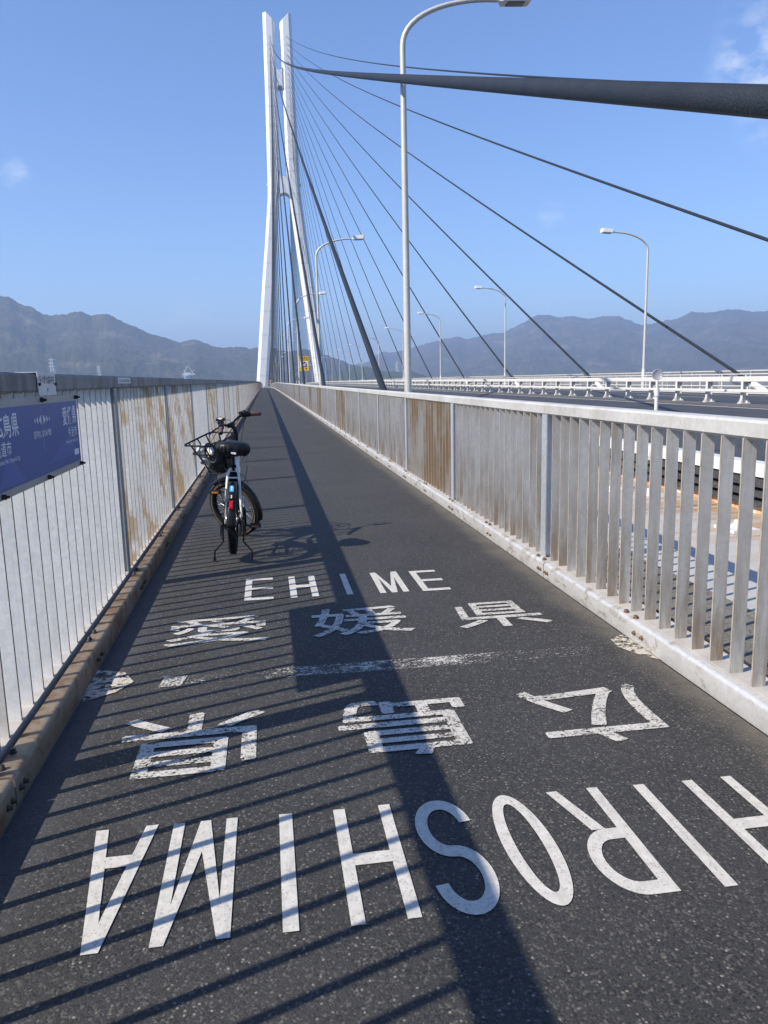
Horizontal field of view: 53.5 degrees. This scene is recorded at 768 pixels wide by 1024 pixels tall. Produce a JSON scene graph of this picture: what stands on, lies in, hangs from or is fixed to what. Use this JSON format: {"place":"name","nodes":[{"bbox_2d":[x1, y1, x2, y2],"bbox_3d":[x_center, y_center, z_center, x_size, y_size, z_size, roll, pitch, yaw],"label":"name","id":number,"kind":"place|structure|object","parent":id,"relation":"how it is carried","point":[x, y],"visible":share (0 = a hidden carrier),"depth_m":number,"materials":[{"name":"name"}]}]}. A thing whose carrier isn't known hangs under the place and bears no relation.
{"place":"outdoors","nodes":[
{"label":"outdoors","id":0,"kind":"place"},
{"bbox_2d":[0,296,359,385],"bbox_3d":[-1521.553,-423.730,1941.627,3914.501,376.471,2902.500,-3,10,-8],"label":"hills","id":1,"kind":"structure","parent":0,"point":[32,339],"depth_m":2080.74,"materials":[{"name":"green plant"}]},
{"bbox_2d":[48,359,55,373],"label":"pylon","id":2,"kind":"object","parent":1,"relation":"on","point":[51,365],"visible":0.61,"depth_m":1308.25,"materials":[{"name":"metal"}]},
{"bbox_2d":[182,366,194,378],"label":"white building","id":3,"kind":"structure","parent":1,"relation":"on","point":[187,375],"depth_m":1313.39,"materials":[{"name":"concrete"}]},
{"bbox_2d":[327,366,429,380],"bbox_3d":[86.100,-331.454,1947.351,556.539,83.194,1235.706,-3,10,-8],"label":"hills","id":4,"kind":"structure","parent":0,"point":[369,373],"depth_m":1782.44,"materials":[{"name":"green plant"}]},
{"bbox_2d":[0,388,767,1023],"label":"path","id":5,"kind":"structure","parent":0,"point":[600,948],"depth_m":2.78,"materials":[{"name":"grey asphalt"}]},
{"bbox_2d":[184,410,262,560],"bbox_3d":[-1.461,-0.273,6.828,0.727,1.253,1.553,0,10,-8],"label":"bicycle","id":6,"kind":"object","parent":5,"relation":"on","point":[232,449],"visible":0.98,"depth_m":6.74,"materials":[{"name":"black metal"}]},
{"bbox_2d":[196,444,215,471],"bbox_3d":[-1.638,-0.520,7.275,0.280,0.271,0.200,1,10,14],"label":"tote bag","id":7,"kind":"object","parent":6,"relation":"in","point":[199,450],"visible":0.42,"depth_m":7.21,"materials":[{"name":"fabric"}]},
{"bbox_2d":[204,443,217,468],"bbox_3d":[-1.595,-0.516,7.028,0.163,0.252,0.078,7,13,40],"label":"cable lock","id":8,"kind":"object","parent":6,"relation":"hanging from","point":[211,463],"visible":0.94,"depth_m":7.03,"materials":[{"name":"rubber"}]},
{"bbox_2d":[211,440,228,472],"bbox_3d":[-1.546,-0.530,7.255,0.196,0.311,0.265,1,10,13],"label":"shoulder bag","id":9,"kind":"object","parent":6,"relation":"in","point":[219,468],"visible":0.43,"depth_m":7.17,"materials":[{"name":"fabric"}]},
{"bbox_2d":[244,570,450,600],"bbox_3d":[-0.289,0.535,5.664,1.465,0.001,0.635,-3,10,-8],"label":"painted word","id":10,"kind":"object","parent":5,"relation":"on","point":[312,585],"visible":1,"depth_m":5.63,"materials":[{"name":"paint"}]},
{"bbox_2d":[164,601,551,646],"bbox_3d":[-0.154,0.684,4.792,2.350,0.001,0.592,-3,10,-8],"label":"painted word","id":11,"kind":"object","parent":5,"relation":"on","point":[360,620],"visible":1,"depth_m":4.77,"materials":[{"name":"paint"}]},
{"bbox_2d":[81,635,657,701],"bbox_3d":[-0.034,0.811,4.050,2.954,0.001,0.430,-3,10,-8],"label":"painted line","id":12,"kind":"object","parent":5,"relation":"on","point":[115,680],"visible":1,"depth_m":3.98,"materials":[{"name":"paint"}]},
{"bbox_2d":[3,439,767,914],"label":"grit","id":13,"kind":"object","parent":5,"relation":"on","point":[115,693],"visible":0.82,"depth_m":3.52,"materials":[{"name":"gravel"}]},
{"bbox_2d":[121,684,667,778],"bbox_3d":[0.058,0.936,3.326,2.397,0.001,0.573,-2,10,-6],"label":"painted word","id":14,"kind":"object","parent":5,"relation":"on","point":[219,753],"visible":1,"depth_m":3.29,"materials":[{"name":"paint"}]},
{"bbox_2d":[80,776,767,954],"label":"painted word","id":15,"kind":"object","parent":5,"relation":"on","point":[94,933],"visible":1,"depth_m":2.40,"materials":[{"name":"paint"}]},
{"bbox_2d":[0,399,767,838],"bbox_3d":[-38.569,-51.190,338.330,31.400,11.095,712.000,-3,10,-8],"label":"bridge deck","id":16,"kind":"structure","parent":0,"point":[754,557],"depth_m":6.36,"materials":[{"name":"paint"}]},
{"bbox_2d":[0,389,260,835],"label":"kerb beam","id":17,"kind":"structure","parent":16,"relation":"on","point":[23,761],"depth_m":3.67,"materials":[{"name":"concrete"}]},
{"bbox_2d":[0,372,262,763],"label":"walkway railing","id":18,"kind":"object","parent":16,"relation":"on","point":[76,543],"visible":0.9,"depth_m":4.59,"materials":[{"name":"metal"}]},
{"bbox_2d":[13,372,56,395],"bbox_3d":[-1.703,-0.628,3.738,0.114,0.112,0.304,-3,10,-8],"label":"plate","id":19,"kind":"object","parent":18,"relation":"attached to","point":[46,384],"visible":1,"depth_m":3.72,"materials":[{"name":"white metal"}]},
{"bbox_2d":[0,394,85,501],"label":"border sign","id":20,"kind":"object","parent":18,"relation":"attached to","point":[39,441],"visible":1,"depth_m":3.48,"materials":[{"name":"blue metal"}]},
{"bbox_2d":[118,377,130,383],"bbox_3d":[-1.993,-1.010,5.854,0.002,0.044,0.520,-3,10,-8],"label":"paper strip","id":21,"kind":"object","parent":18,"relation":"attached to","point":[123,380],"visible":1,"depth_m":5.81,"materials":[{"name":"white paper"}]},
{"bbox_2d":[287,316,308,382],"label":"street lamp","id":22,"kind":"object","parent":16,"relation":"on","point":[306,317],"visible":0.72,"depth_m":104.35,"materials":[{"name":"white metal"}]},
{"bbox_2d":[296,291,325,383],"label":"street lamp","id":23,"kind":"object","parent":16,"relation":"on","point":[322,292],"visible":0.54,"depth_m":75.57,"materials":[{"name":"white metal"}]},
{"bbox_2d":[299,356,308,370],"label":"prohibition sign","id":24,"kind":"object","parent":23,"relation":"attached to","point":[306,362],"visible":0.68,"depth_m":75.73,"materials":[{"name":"yellow metal"}]},
{"bbox_2d":[315,235,364,385],"bbox_3d":[-2.655,-11.782,46.943,3.160,10.100,0.400,-3,10,-8],"label":"street lamp","id":25,"kind":"object","parent":16,"relation":"on","point":[358,237],"visible":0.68,"depth_m":46.31,"materials":[{"name":"white metal"}]},
{"bbox_2d":[400,0,530,391],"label":"street lamp","id":26,"kind":"object","parent":16,"relation":"on","point":[405,240],"visible":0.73,"depth_m":17.57,"materials":[{"name":"metal"}]},
{"bbox_2d":[269,383,767,699],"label":"walkway railing","id":27,"kind":"object","parent":16,"relation":"on","point":[524,473],"visible":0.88,"depth_m":4.87,"materials":[{"name":"metal"}]},
{"bbox_2d":[271,387,767,734],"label":"kerb beam","id":28,"kind":"structure","parent":16,"relation":"on","point":[742,701],"depth_m":4.48,"materials":[{"name":"concrete"}]},
{"bbox_2d":[358,370,767,392],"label":"railing","id":29,"kind":"object","parent":16,"relation":"on","point":[623,375],"visible":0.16,"depth_m":56.12,"materials":[{"name":"metal"}]},
{"bbox_2d":[646,369,663,495],"bbox_3d":[3.227,-0.942,9.068,0.200,1.493,0.200,-3,10,-8],"label":"marker post","id":30,"kind":"object","parent":16,"relation":"on","point":[657,374],"visible":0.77,"depth_m":8.96,"materials":[{"name":"white metal"}]},
{"bbox_2d":[586,539,767,674],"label":"side strip","id":31,"kind":"object","parent":16,"relation":"on","point":[749,633],"visible":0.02,"depth_m":4.71,"materials":[{"name":"concrete"}]},
{"bbox_2d":[606,580,767,677],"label":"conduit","id":32,"kind":"object","parent":16,"relation":"on","point":[724,650],"depth_m":4.24,"materials":[{"name":"grey metal"}]},
{"bbox_2d":[714,519,759,533],"bbox_3d":[3.263,0.118,7.048,0.260,0.100,0.320,-3,10,-8],"label":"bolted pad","id":33,"kind":"object","parent":16,"relation":"on","point":[733,527],"visible":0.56,"depth_m":6.96,"materials":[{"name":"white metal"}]},
{"bbox_2d":[0,0,767,364],"label":"sky","id":34,"kind":"structure","parent":0,"point":[134,188],"materials":[{"name":"blue"}]},
{"bbox_2d":[326,385,767,460],"bbox_3d":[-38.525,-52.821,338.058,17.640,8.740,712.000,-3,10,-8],"label":"road","id":35,"kind":"structure","parent":0,"point":[694,400],"depth_m":27.50,"materials":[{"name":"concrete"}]},
{"bbox_2d":[385,327,403,378],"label":"street lamp","id":36,"kind":"object","parent":35,"relation":"on","point":[403,349],"visible":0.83,"depth_m":126.46,"materials":[{"name":"white metal"}]},
{"bbox_2d":[418,312,441,383],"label":"street lamp","id":37,"kind":"object","parent":35,"relation":"on","point":[440,342],"visible":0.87,"depth_m":99.47,"materials":[{"name":"white metal"}]},
{"bbox_2d":[475,286,505,384],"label":"street lamp","id":38,"kind":"object","parent":35,"relation":"on","point":[478,287],"visible":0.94,"depth_m":72.76,"materials":[{"name":"white metal"}]},
{"bbox_2d":[306,376,767,403],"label":"median barrier","id":39,"kind":"object","parent":35,"relation":"on","point":[744,390],"visible":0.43,"depth_m":32.71,"materials":[{"name":"metal"}]},
{"bbox_2d":[334,385,759,408],"bbox_3d":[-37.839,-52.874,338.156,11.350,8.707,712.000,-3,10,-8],"label":"lane markings","id":40,"kind":"object","parent":35,"relation":"on","point":[616,396],"visible":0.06,"depth_m":29.53,"materials":[{"name":"paint"}]},
{"bbox_2d":[348,384,767,393],"bbox_3d":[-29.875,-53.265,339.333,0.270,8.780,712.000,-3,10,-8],"label":"road kerb","id":41,"kind":"structure","parent":35,"relation":"on","point":[611,389],"depth_m":46.69,"materials":[{"name":"grey concrete"}]},
{"bbox_2d":[363,373,767,388],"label":"edge barrier","id":42,"kind":"object","parent":41,"relation":"on","point":[645,385],"visible":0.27,"depth_m":47.61,"materials":[{"name":"metal"}]},
{"bbox_2d":[600,228,648,387],"bbox_3d":[14.427,-12.054,45.767,3.160,9.500,0.400,-3,10,-8],"label":"street lamp","id":43,"kind":"object","parent":35,"relation":"on","point":[606,230],"visible":0.88,"depth_m":45.73,"materials":[{"name":"metal"}]},
{"bbox_2d":[599,435,764,477],"bbox_3d":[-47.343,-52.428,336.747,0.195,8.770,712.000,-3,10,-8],"label":"road kerb","id":44,"kind":"structure","parent":35,"relation":"on","point":[760,465],"depth_m":8.40,"materials":[{"name":"white concrete"}]},
{"bbox_2d":[356,309,767,388],"bbox_3d":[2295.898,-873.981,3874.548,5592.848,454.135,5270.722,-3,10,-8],"label":"hills","id":45,"kind":"structure","parent":0,"point":[735,339],"depth_m":3319.39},
{"bbox_2d":[610,456,762,499],"bbox_3d":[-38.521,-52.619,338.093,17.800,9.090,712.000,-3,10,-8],"label":"road slab","id":46,"kind":"structure","parent":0,"point":[713,478],"depth_m":8.60,"materials":[{"name":"concrete"}]},
{"bbox_2d":[588,446,763,514],"bbox_3d":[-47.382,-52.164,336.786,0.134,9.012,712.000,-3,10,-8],"label":"slab edge","id":47,"kind":"object","parent":46,"relation":"attached to","point":[757,505],"depth_m":8.44,"materials":[{"name":"concrete"}]},
{"label":"sea","id":48,"kind":"structure","parent":0,"visible":0},
{"bbox_2d":[257,12,326,386],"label":"bridge tower","id":49,"kind":"structure","parent":48,"relation":"in","point":[282,74],"depth_m":375.66,"materials":[{"name":"paint"}]},
{"bbox_2d":[271,319,271,383],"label":"stay cable","id":50,"kind":"object","parent":49,"relation":"attached to","point":[271,351],"visible":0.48,"depth_m":354.86,"materials":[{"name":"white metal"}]},
{"bbox_2d":[272,322,272,382],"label":"stay cable","id":51,"kind":"object","parent":49,"relation":"attached to","point":[272,352],"visible":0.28,"depth_m":304.29,"materials":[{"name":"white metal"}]},
{"bbox_2d":[272,263,272,321],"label":"stay cable","id":52,"kind":"object","parent":49,"relation":"attached to","point":[272,292],"visible":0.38,"depth_m":305.19,"materials":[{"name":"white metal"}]},
{"bbox_2d":[272,209,273,339],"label":"stay cable","id":53,"kind":"object","parent":49,"relation":"attached to","point":[273,292],"visible":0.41,"depth_m":268.58,"materials":[{"name":"white metal"}]},
{"bbox_2d":[272,231,273,382],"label":"stay cable","id":54,"kind":"object","parent":49,"relation":"attached to","point":[273,350],"visible":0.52,"depth_m":269.86,"materials":[{"name":"white metal"}]},
{"bbox_2d":[271,128,275,382],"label":"stay cable","id":55,"kind":"object","parent":49,"relation":"attached to","point":[274,286],"visible":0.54,"depth_m":236.61,"materials":[{"name":"white metal"}]},
{"bbox_2d":[272,193,274,373],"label":"stay cable","id":56,"kind":"object","parent":49,"relation":"attached to","point":[273,289],"visible":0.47,"depth_m":259.54,"materials":[{"name":"white metal"}]},
{"bbox_2d":[271,123,276,382],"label":"stay cable","id":57,"kind":"object","parent":49,"relation":"attached to","point":[274,278],"visible":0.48,"depth_m":228.37,"materials":[{"name":"white metal"}]},
{"bbox_2d":[271,116,278,382],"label":"stay cable","id":58,"kind":"object","parent":49,"relation":"attached to","point":[275,266],"visible":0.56,"depth_m":210.70,"materials":[{"name":"white metal"}]},
{"bbox_2d":[271,109,279,382],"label":"stay cable","id":59,"kind":"object","parent":49,"relation":"attached to","point":[276,266],"visible":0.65,"depth_m":191.06,"materials":[{"name":"white metal"}]},
{"bbox_2d":[270,79,281,382],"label":"stay cable","id":60,"kind":"object","parent":49,"relation":"attached to","point":[277,258],"visible":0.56,"depth_m":174.36,"materials":[{"name":"white metal"}]},
{"bbox_2d":[270,75,284,382],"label":"stay cable","id":61,"kind":"object","parent":49,"relation":"attached to","point":[278,257],"visible":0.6,"depth_m":151.35,"materials":[{"name":"white metal"}]},
{"bbox_2d":[270,69,288,382],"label":"stay cable","id":62,"kind":"object","parent":49,"relation":"attached to","point":[281,257],"visible":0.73,"depth_m":128.93,"materials":[{"name":"white metal"}]},
{"bbox_2d":[270,64,294,383],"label":"stay cable","id":63,"kind":"object","parent":49,"relation":"attached to","point":[284,259],"visible":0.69,"depth_m":104.30,"materials":[{"name":"white metal"}]},
{"bbox_2d":[270,59,305,383],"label":"stay cable","id":64,"kind":"object","parent":49,"relation":"attached to","point":[301,358],"visible":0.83,"depth_m":78.69,"materials":[{"name":"white metal"}]},
{"bbox_2d":[290,211,294,368],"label":"stay cable","id":65,"kind":"object","parent":49,"relation":"attached to","point":[292,286],"visible":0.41,"depth_m":527.13,"materials":[{"name":"grey metal"}]},
{"bbox_2d":[291,221,295,366],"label":"stay cable","id":66,"kind":"object","parent":49,"relation":"attached to","point":[293,293],"visible":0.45,"depth_m":518.21,"materials":[{"name":"grey metal"}]},
{"bbox_2d":[291,234,295,383],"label":"stay cable","id":67,"kind":"object","parent":49,"relation":"attached to","point":[293,310],"visible":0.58,"depth_m":542.97,"materials":[{"name":"grey metal"}]},
{"bbox_2d":[292,241,296,379],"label":"stay cable","id":68,"kind":"object","parent":49,"relation":"attached to","point":[294,308],"visible":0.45,"depth_m":527.45,"materials":[{"name":"grey metal"}]},
{"bbox_2d":[292,229,296,361],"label":"stay cable","id":69,"kind":"object","parent":49,"relation":"attached to","point":[293,268],"visible":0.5,"depth_m":484.96,"materials":[{"name":"grey metal"}]},
{"bbox_2d":[293,247,297,373],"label":"stay cable","id":70,"kind":"object","parent":49,"relation":"attached to","point":[295,312],"visible":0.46,"depth_m":512.78,"materials":[{"name":"grey metal"}]},
{"bbox_2d":[293,235,298,382],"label":"stay cable","id":71,"kind":"object","parent":49,"relation":"attached to","point":[295,294],"visible":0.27,"depth_m":482.86,"materials":[{"name":"grey metal"}]},
{"bbox_2d":[270,53,325,385],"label":"stay cable","id":72,"kind":"object","parent":49,"relation":"attached to","point":[315,333],"visible":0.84,"depth_m":52.60,"materials":[{"name":"white metal"}]},
{"bbox_2d":[295,254,300,378],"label":"stay cable","id":73,"kind":"object","parent":49,"relation":"attached to","point":[297,307],"visible":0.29,"depth_m":476.59,"materials":[{"name":"grey metal"}]},
{"bbox_2d":[292,145,313,314],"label":"stay cable","id":74,"kind":"object","parent":49,"relation":"attached to","point":[302,227],"visible":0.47,"depth_m":359.48,"materials":[{"name":"white metal"}]},
{"bbox_2d":[293,160,315,377],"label":"stay cable","id":75,"kind":"object","parent":49,"relation":"attached to","point":[303,258],"visible":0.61,"depth_m":373.79,"materials":[{"name":"white metal"}]},
{"bbox_2d":[292,150,318,380],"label":"stay cable","id":76,"kind":"object","parent":49,"relation":"attached to","point":[304,256],"visible":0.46,"depth_m":365.81,"materials":[{"name":"white metal"}]},
{"bbox_2d":[292,142,324,376],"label":"stay cable","id":77,"kind":"object","parent":49,"relation":"attached to","point":[307,252],"visible":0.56,"depth_m":346.70,"materials":[{"name":"white metal"}]},
{"bbox_2d":[292,138,328,380],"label":"stay cable","id":78,"kind":"object","parent":49,"relation":"attached to","point":[310,259],"visible":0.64,"depth_m":333.50,"materials":[{"name":"white metal"}]},
{"bbox_2d":[292,134,331,373],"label":"stay cable","id":79,"kind":"object","parent":49,"relation":"attached to","point":[312,257],"visible":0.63,"depth_m":321.51,"materials":[{"name":"white metal"}]},
{"bbox_2d":[291,123,337,380],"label":"stay cable","id":80,"kind":"object","parent":49,"relation":"attached to","point":[314,253],"visible":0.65,"depth_m":307.31,"materials":[{"name":"white metal"}]},
{"bbox_2d":[289,91,341,264],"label":"stay cable","id":81,"kind":"object","parent":49,"relation":"attached to","point":[316,184],"visible":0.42,"depth_m":268.87,"materials":[{"name":"white metal"}]},
{"bbox_2d":[291,119,342,377],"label":"stay cable","id":82,"kind":"object","parent":49,"relation":"attached to","point":[318,257],"visible":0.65,"depth_m":289.23,"materials":[{"name":"white metal"}]},
{"bbox_2d":[290,109,348,375],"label":"stay cable","id":83,"kind":"object","parent":49,"relation":"attached to","point":[321,253],"visible":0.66,"depth_m":274.86,"materials":[{"name":"white metal"}]},
{"bbox_2d":[290,105,357,382],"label":"stay cable","id":84,"kind":"object","parent":49,"relation":"attached to","point":[327,259],"visible":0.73,"depth_m":253.14,"materials":[{"name":"white metal"}]},
{"bbox_2d":[290,100,366,379],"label":"stay cable","id":85,"kind":"object","parent":49,"relation":"attached to","point":[333,261],"visible":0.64,"depth_m":229.55,"materials":[{"name":"white metal"}]},
{"bbox_2d":[270,47,387,390],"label":"stay cable","id":86,"kind":"object","parent":49,"relation":"attached to","point":[375,367],"visible":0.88,"depth_m":26.08,"materials":[{"name":"black metal"}]},
{"bbox_2d":[289,86,391,379],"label":"stay cable","id":87,"kind":"object","parent":49,"relation":"attached to","point":[343,246],"visible":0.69,"depth_m":205.14,"materials":[{"name":"black metal"}]},
{"bbox_2d":[289,81,402,364],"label":"stay cable","id":88,"kind":"object","parent":49,"relation":"attached to","point":[353,245],"visible":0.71,"depth_m":182.91,"materials":[{"name":"black metal"}]},
{"bbox_2d":[288,73,435,383],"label":"stay cable","id":89,"kind":"object","parent":49,"relation":"attached to","point":[370,253],"visible":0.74,"depth_m":157.26,"materials":[{"name":"black metal"}]},
{"bbox_2d":[288,68,466,382],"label":"stay cable","id":90,"kind":"object","parent":49,"relation":"attached to","point":[390,254],"visible":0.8,"depth_m":136.46,"materials":[{"name":"black metal"}]},
{"bbox_2d":[288,62,518,385],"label":"stay cable","id":91,"kind":"object","parent":49,"relation":"attached to","point":[507,371],"visible":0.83,"depth_m":105.96,"materials":[{"name":"grey metal"}]},
{"bbox_2d":[287,55,602,386],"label":"stay cable","id":92,"kind":"object","parent":49,"relation":"attached to","point":[540,328],"visible":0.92,"depth_m":79.71,"materials":[{"name":"grey metal"}]},
{"bbox_2d":[286,36,604,79],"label":"stay cable","id":93,"kind":"object","parent":49,"relation":"attached to","point":[512,75],"visible":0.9,"depth_m":79.61,"materials":[{"name":"grey metal"}]},
{"bbox_2d":[269,35,767,118],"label":"stay cable","id":94,"kind":"object","parent":49,"relation":"attached to","point":[741,100],"visible":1,"depth_m":6.01,"materials":[{"name":"grey metal"}]},
{"bbox_2d":[286,42,767,241],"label":"stay cable","id":95,"kind":"object","parent":49,"relation":"attached to","point":[763,238],"visible":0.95,"depth_m":52.03,"materials":[{"name":"grey metal"}]},
{"bbox_2d":[287,49,767,389],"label":"stay cable","id":96,"kind":"object","parent":49,"relation":"attached to","point":[728,367],"visible":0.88,"depth_m":55.00,"materials":[{"name":"grey metal"}]}
]}

